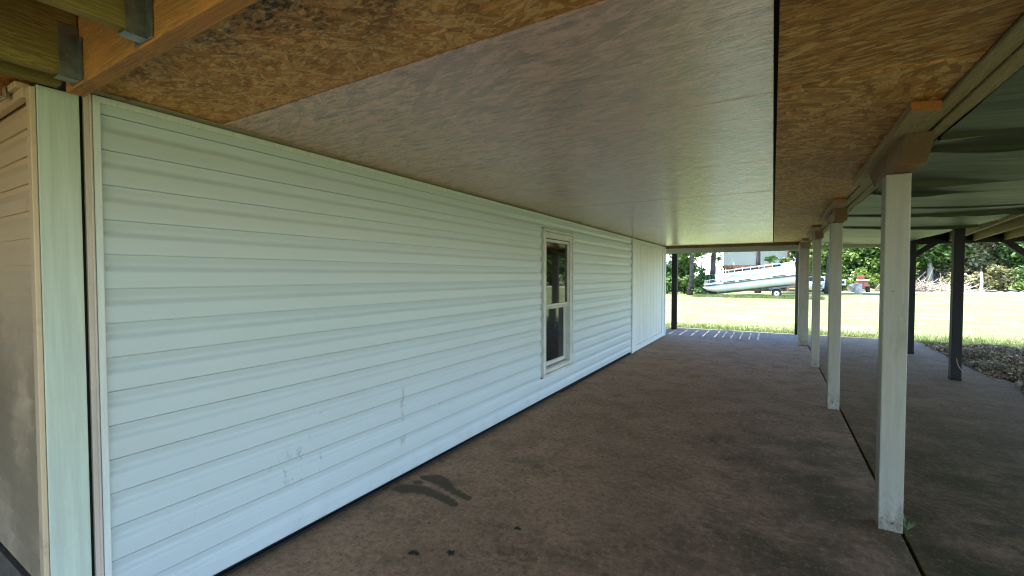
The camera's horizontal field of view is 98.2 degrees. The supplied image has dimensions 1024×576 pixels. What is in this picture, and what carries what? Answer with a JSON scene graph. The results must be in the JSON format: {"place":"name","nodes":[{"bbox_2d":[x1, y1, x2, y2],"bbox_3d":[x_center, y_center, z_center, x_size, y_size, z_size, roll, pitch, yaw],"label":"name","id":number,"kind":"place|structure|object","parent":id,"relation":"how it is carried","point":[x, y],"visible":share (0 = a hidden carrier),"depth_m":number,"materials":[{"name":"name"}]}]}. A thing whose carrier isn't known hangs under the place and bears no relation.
{"place":"outdoors","nodes":[
{"label":"outdoors","id":0,"kind":"place"},
{"bbox_2d":[227,392,920,575],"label":"concrete slab","id":1,"kind":"structure","parent":0,"point":[569,484],"depth_m":2.95,"materials":[{"name":"concrete"}]},
{"bbox_2d":[408,550,418,555],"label":"dead leaves","id":2,"kind":"object","parent":1,"relation":"on","point":[415,552],"visible":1,"depth_m":2.45,"materials":[{"name":"black plant"}]},
{"bbox_2d":[446,550,454,555],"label":"dead leaves","id":3,"kind":"object","parent":1,"relation":"on","point":[449,552],"visible":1,"depth_m":2.45,"materials":[{"name":"black plant"}]},
{"bbox_2d":[852,100,941,533],"bbox_3d":[2.275,0.324,2.687,0.203,2.299,1.853,1,2,30],"label":"porch post","id":4,"kind":"object","parent":1,"relation":"on","point":[899,156],"visible":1,"depth_m":2.65,"materials":[{"name":"white paint"}]},
{"bbox_2d":[562,336,850,433],"bbox_3d":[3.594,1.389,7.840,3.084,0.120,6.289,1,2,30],"label":"concrete slab","id":5,"kind":"structure","parent":0,"point":[785,384],"depth_m":6.48,"materials":[{"name":"grey concrete"}]},
{"bbox_2d":[806,226,823,367],"bbox_3d":[5.085,0.189,7.463,0.200,2.299,1.853,1,2,30],"label":"porch post","id":6,"kind":"object","parent":5,"relation":"on","point":[816,233],"visible":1,"depth_m":7.43,"materials":[{"name":"white paint"}]},
{"bbox_2d":[820,199,847,409],"bbox_3d":[3.707,0.255,5.130,0.190,2.299,1.853,1,2,30],"label":"porch post","id":7,"kind":"object","parent":5,"relation":"on","point":[835,216],"visible":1,"depth_m":5.10,"materials":[{"name":"white paint"}]},
{"bbox_2d":[660,327,806,345],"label":"concrete slab","id":8,"kind":"structure","parent":0,"point":[763,337],"depth_m":11.53,"materials":[{"name":"grey concrete"}]},
{"bbox_2d":[671,253,677,328],"bbox_3d":[4.724,-0.304,12.869,0.148,3.020,0.143,1,2,30],"label":"dark post","id":9,"kind":"object","parent":8,"relation":"on","point":[674,292],"visible":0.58,"depth_m":12.82,"materials":[{"name":"paint"}]},
{"bbox_2d":[794,251,798,334],"bbox_3d":[7.548,-0.272,11.701,0.113,3.020,0.113,1,2,30],"label":"dark post","id":10,"kind":"object","parent":8,"relation":"on","point":[796,293],"visible":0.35,"depth_m":11.68,"materials":[{"name":"paint"}]},
{"bbox_2d":[797,239,810,344],"bbox_3d":[6.471,0.122,9.837,0.220,2.299,1.853,1,2,30],"label":"porch post","id":11,"kind":"object","parent":8,"relation":"on","point":[803,282],"visible":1,"depth_m":9.81,"materials":[{"name":"white paint"}]},
{"bbox_2d":[723,251,789,291],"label":"raised house","id":12,"kind":"structure","parent":0,"point":[734,260],"depth_m":46.01,"materials":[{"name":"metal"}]},
{"bbox_2d":[666,279,1023,347],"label":"ground","id":13,"kind":"structure","parent":0,"point":[1008,301],"depth_m":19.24,"materials":[{"name":"green plant"}]},
{"bbox_2d":[0,81,666,575],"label":"house","id":14,"kind":"structure","parent":13,"relation":"on","point":[224,349],"depth_m":2.32,"materials":[{"name":"white plastic"}]},
{"bbox_2d":[0,84,5,99],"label":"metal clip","id":15,"kind":"object","parent":14,"relation":"attached to","point":[2,91],"visible":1,"depth_m":1.70,"materials":[{"name":"metal"}]},
{"bbox_2d":[0,0,1023,257],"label":"porch roof","id":16,"kind":"structure","parent":14,"relation":"on","point":[694,126],"depth_m":1.74,"materials":[{"name":"brown wood"}]},
{"bbox_2d":[812,67,1023,243],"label":"plastic sheet","id":17,"kind":"object","parent":16,"relation":"attached to","point":[969,173],"visible":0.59,"depth_m":3.21,"materials":[{"name":"white plastic"}]},
{"bbox_2d":[540,228,573,377],"bbox_3d":[0.573,0.175,5.792,0.123,1.825,0.932,1,2,30],"label":"window","id":18,"kind":"structure","parent":14,"relation":"in","point":[557,247],"depth_m":5.84,"materials":[{"name":"clear glass"}]},
{"bbox_2d":[666,260,671,276],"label":"tree","id":19,"kind":"object","parent":13,"relation":"on","point":[668,270],"visible":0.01,"depth_m":44.78,"materials":[{"name":"green plant"}]},
{"bbox_2d":[666,274,680,293],"bbox_3d":[13.629,-0.335,38.947,2.421,1.793,1.918,0,2,-2],"label":"bush","id":20,"kind":"object","parent":13,"relation":"on","point":[668,285],"visible":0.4,"depth_m":38.51,"materials":[{"name":"green plant"}]},
{"bbox_2d":[669,275,694,293],"bbox_3d":[15.045,-0.391,38.988,2.534,1.840,1.809,0,2,6],"label":"bush","id":21,"kind":"object","parent":13,"relation":"on","point":[683,283],"visible":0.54,"depth_m":38.74,"materials":[{"name":"green plant"}]},
{"bbox_2d":[668,254,710,281],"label":"tree","id":22,"kind":"object","parent":13,"relation":"on","point":[684,268],"visible":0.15,"depth_m":47.52,"materials":[{"name":"green plant"}]},
{"bbox_2d":[667,253,712,294],"bbox_3d":[14.402,-4.458,36.118,5.914,10.180,6.445,-1,2,-29],"label":"tree","id":23,"kind":"object","parent":13,"relation":"on","point":[682,256],"visible":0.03,"depth_m":35.88,"materials":[{"name":"grey plant"}]},
{"bbox_2d":[666,253,720,284],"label":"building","id":24,"kind":"structure","parent":13,"relation":"on","point":[706,262],"depth_m":59.32,"materials":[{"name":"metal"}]},
{"bbox_2d":[692,287,705,294],"bbox_3d":[14.821,0.240,35.011,1.229,0.802,1.254,0,2,-7],"label":"bush","id":25,"kind":"object","parent":13,"relation":"on","point":[700,290],"visible":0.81,"depth_m":34.71,"materials":[{"name":"green plant"}]},
{"bbox_2d":[694,260,713,288],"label":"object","id":26,"kind":"object","parent":13,"relation":"on","point":[698,282],"visible":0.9,"depth_m":36.62,"materials":[{"name":"green plant"}]},
{"bbox_2d":[687,253,722,294],"bbox_3d":[16.861,-5.595,36.301,7.110,12.403,6.877,1,2,30],"label":"tree","id":27,"kind":"object","parent":13,"relation":"on","point":[714,257],"visible":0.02,"depth_m":36.42,"materials":[{"name":"grey plant"}]},
{"bbox_2d":[705,285,794,296],"bbox_3d":[17.754,0.191,33.756,6.501,0.988,2.500,1,2,30],"label":"trailer","id":28,"kind":"object","parent":13,"relation":"on","point":[776,290],"visible":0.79,"depth_m":32.27,"materials":[{"name":"grey metal"}]},
{"bbox_2d":[703,262,795,291],"bbox_3d":[18.013,-0.802,33.668,6.290,2.243,2.320,1,2,30],"label":"pontoon boat","id":29,"kind":"object","parent":28,"relation":"on","point":[783,269],"visible":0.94,"depth_m":32.58,"materials":[{"name":"metal"}]},
{"bbox_2d":[754,251,760,292],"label":"tree","id":30,"kind":"object","parent":13,"relation":"on","point":[757,264],"visible":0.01,"depth_m":40.03,"materials":[{"name":"grey plant"}]},
{"bbox_2d":[764,255,789,267],"bbox_3d":[22.084,-1.090,36.898,2.005,3.351,1.313,1,2,30],"label":"sapling","id":31,"kind":"object","parent":13,"relation":"on","point":[773,259],"visible":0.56,"depth_m":36.76,"materials":[{"name":"green plant"}]},
{"bbox_2d":[789,258,811,287],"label":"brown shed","id":32,"kind":"structure","parent":13,"relation":"on","point":[791,275],"depth_m":54.61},
{"bbox_2d":[790,244,828,270],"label":"tree","id":33,"kind":"object","parent":13,"relation":"on","point":[794,253],"visible":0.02,"depth_m":46.98,"materials":[{"name":"green plant"}]},
{"bbox_2d":[809,276,824,290],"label":"parked car","id":34,"kind":"object","parent":13,"relation":"on","point":[822,282],"visible":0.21,"depth_m":42.89,"materials":[{"name":"paint"}]},
{"bbox_2d":[791,243,852,278],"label":"tree","id":35,"kind":"object","parent":13,"relation":"on","point":[823,271],"visible":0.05,"depth_m":51.01,"materials":[{"name":"green plant"}]},
{"bbox_2d":[809,243,865,293],"bbox_3d":[28.035,-4.312,38.660,7.017,9.706,8.083,1,2,30],"label":"tree","id":36,"kind":"object","parent":13,"relation":"on","point":[826,285],"visible":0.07,"depth_m":38.77,"materials":[{"name":"green plant"}]},
{"bbox_2d":[842,279,845,290],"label":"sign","id":37,"kind":"object","parent":13,"relation":"on","point":[843,281],"visible":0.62,"depth_m":45.11,"materials":[{"name":"white metal"}]},
{"bbox_2d":[842,274,850,289],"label":"bush","id":38,"kind":"object","parent":13,"relation":"on","point":[845,276],"visible":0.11,"depth_m":48.55,"materials":[{"name":"green plant"}]},
{"bbox_2d":[824,247,880,288],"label":"tree","id":39,"kind":"object","parent":13,"relation":"on","point":[853,261],"visible":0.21,"depth_m":48.56,"materials":[{"name":"green plant"}]},
{"bbox_2d":[847,283,861,293],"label":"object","id":40,"kind":"object","parent":13,"relation":"on","point":[855,287],"visible":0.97,"depth_m":39.75,"materials":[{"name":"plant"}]},
{"bbox_2d":[843,267,879,290],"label":"bush","id":41,"kind":"object","parent":13,"relation":"on","point":[875,279],"visible":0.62,"depth_m":46.68,"materials":[{"name":"green plant"}]},
{"bbox_2d":[718,242,1021,281],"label":"wood","id":42,"kind":"object","parent":13,"relation":"on","point":[790,259],"depth_m":67.49,"materials":[{"name":"green wood"}]},
{"bbox_2d":[872,256,924,279],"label":"tree","id":43,"kind":"object","parent":13,"relation":"on","point":[919,265],"visible":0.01,"depth_m":48.29,"materials":[{"name":"green plant"}]},
{"bbox_2d":[916,255,950,288],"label":"grey shed","id":44,"kind":"structure","parent":13,"relation":"on","point":[922,275],"depth_m":49.03,"materials":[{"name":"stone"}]},
{"bbox_2d":[847,267,1021,292],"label":"brush heap","id":45,"kind":"object","parent":13,"relation":"on","point":[929,287],"visible":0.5,"depth_m":42.60,"materials":[{"name":"brown wood"}]},
{"bbox_2d":[916,243,981,289],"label":"tree","id":46,"kind":"object","parent":13,"relation":"on","point":[931,258],"visible":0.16,"depth_m":47.26,"materials":[{"name":"green plant"}]},
{"bbox_2d":[936,268,985,289],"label":"bush","id":47,"kind":"object","parent":13,"relation":"on","point":[968,279],"visible":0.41,"depth_m":44.12,"materials":[{"name":"beige plant"}]},
{"bbox_2d":[923,242,1006,276],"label":"tree","id":48,"kind":"object","parent":13,"relation":"on","point":[981,262],"visible":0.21,"depth_m":45.77,"materials":[{"name":"green plant"}]},
{"bbox_2d":[979,272,983,291],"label":"post","id":49,"kind":"object","parent":13,"relation":"on","point":[981,280],"visible":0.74,"depth_m":42.96,"materials":[{"name":"white wood"}]},
{"bbox_2d":[951,242,1023,289],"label":"tree","id":50,"kind":"object","parent":13,"relation":"on","point":[997,249],"visible":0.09,"depth_m":45.73,"materials":[{"name":"green plant"}]},
{"bbox_2d":[970,264,1019,291],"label":"bush","id":51,"kind":"object","parent":13,"relation":"on","point":[999,284],"visible":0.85,"depth_m":43.12,"materials":[{"name":"green plant"}]},
{"bbox_2d":[989,242,1023,270],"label":"tree","id":52,"kind":"object","parent":13,"relation":"on","point":[1017,257],"visible":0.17,"depth_m":44.47,"materials":[{"name":"green plant"}]},
{"bbox_2d":[1006,265,1023,291],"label":"bush","id":53,"kind":"object","parent":13,"relation":"on","point":[1019,272],"visible":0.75,"depth_m":42.14,"materials":[{"name":"green plant"}]},
{"bbox_2d":[719,252,1018,279],"label":"sky","id":54,"kind":"structure","parent":0,"point":[721,262],"materials":[{"name":"white"}]},
{"bbox_2d":[808,334,1023,408],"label":"concrete slab","id":55,"kind":"structure","parent":0,"point":[927,372],"depth_m":6.74,"materials":[{"name":"grey concrete"}]},
{"bbox_2d":[907,240,916,353],"bbox_3d":[7.895,0.156,8.752,0.093,2.310,0.083,1,2,30],"label":"dark post","id":56,"kind":"object","parent":55,"relation":"on","point":[911,302],"visible":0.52,"depth_m":8.72,"materials":[{"name":"paint"}]},
{"bbox_2d":[948,228,965,380],"bbox_3d":[6.598,0.218,6.575,0.121,2.310,0.123,1,2,30],"label":"dark post","id":57,"kind":"object","parent":55,"relation":"on","point":[956,296],"visible":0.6,"depth_m":6.53,"materials":[{"name":"paint"}]},
{"bbox_2d":[839,390,1023,575],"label":"concrete slab","id":58,"kind":"structure","parent":0,"point":[963,507],"depth_m":3.37,"materials":[{"name":"concrete"}]},
{"bbox_2d":[903,513,915,530],"bbox_3d":[2.397,1.431,2.686,0.093,0.087,0.089,-1,2,-25],"label":"weed","id":59,"kind":"object","parent":58,"relation":"on","point":[907,526],"visible":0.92,"depth_m":2.68,"materials":[{"name":"green plant"}]},
{"bbox_2d":[842,292,1023,293],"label":"dirt track","id":60,"kind":"structure","parent":0,"point":[949,292],"depth_m":41.34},
{"bbox_2d":[856,275,869,292],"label":"garden tractor","id":61,"kind":"object","parent":60,"relation":"on","point":[860,279],"visible":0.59,"depth_m":41.56,"materials":[{"name":"red paint"}]},
{"bbox_2d":[1007,279,1023,291],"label":"bush","id":62,"kind":"object","parent":60,"relation":"on","point":[1020,284],"visible":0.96,"depth_m":41.76,"materials":[{"name":"green plant"}]},
{"bbox_2d":[938,347,1023,383],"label":"mulch soil","id":63,"kind":"structure","parent":0,"point":[943,352],"depth_m":7.90,"materials":[{"name":"brown soil"}]},
{"bbox_2d":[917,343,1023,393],"bbox_3d":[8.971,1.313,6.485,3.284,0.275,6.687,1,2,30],"label":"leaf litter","id":64,"kind":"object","parent":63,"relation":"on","point":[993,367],"visible":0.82,"depth_m":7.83,"materials":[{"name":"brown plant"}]}
]}

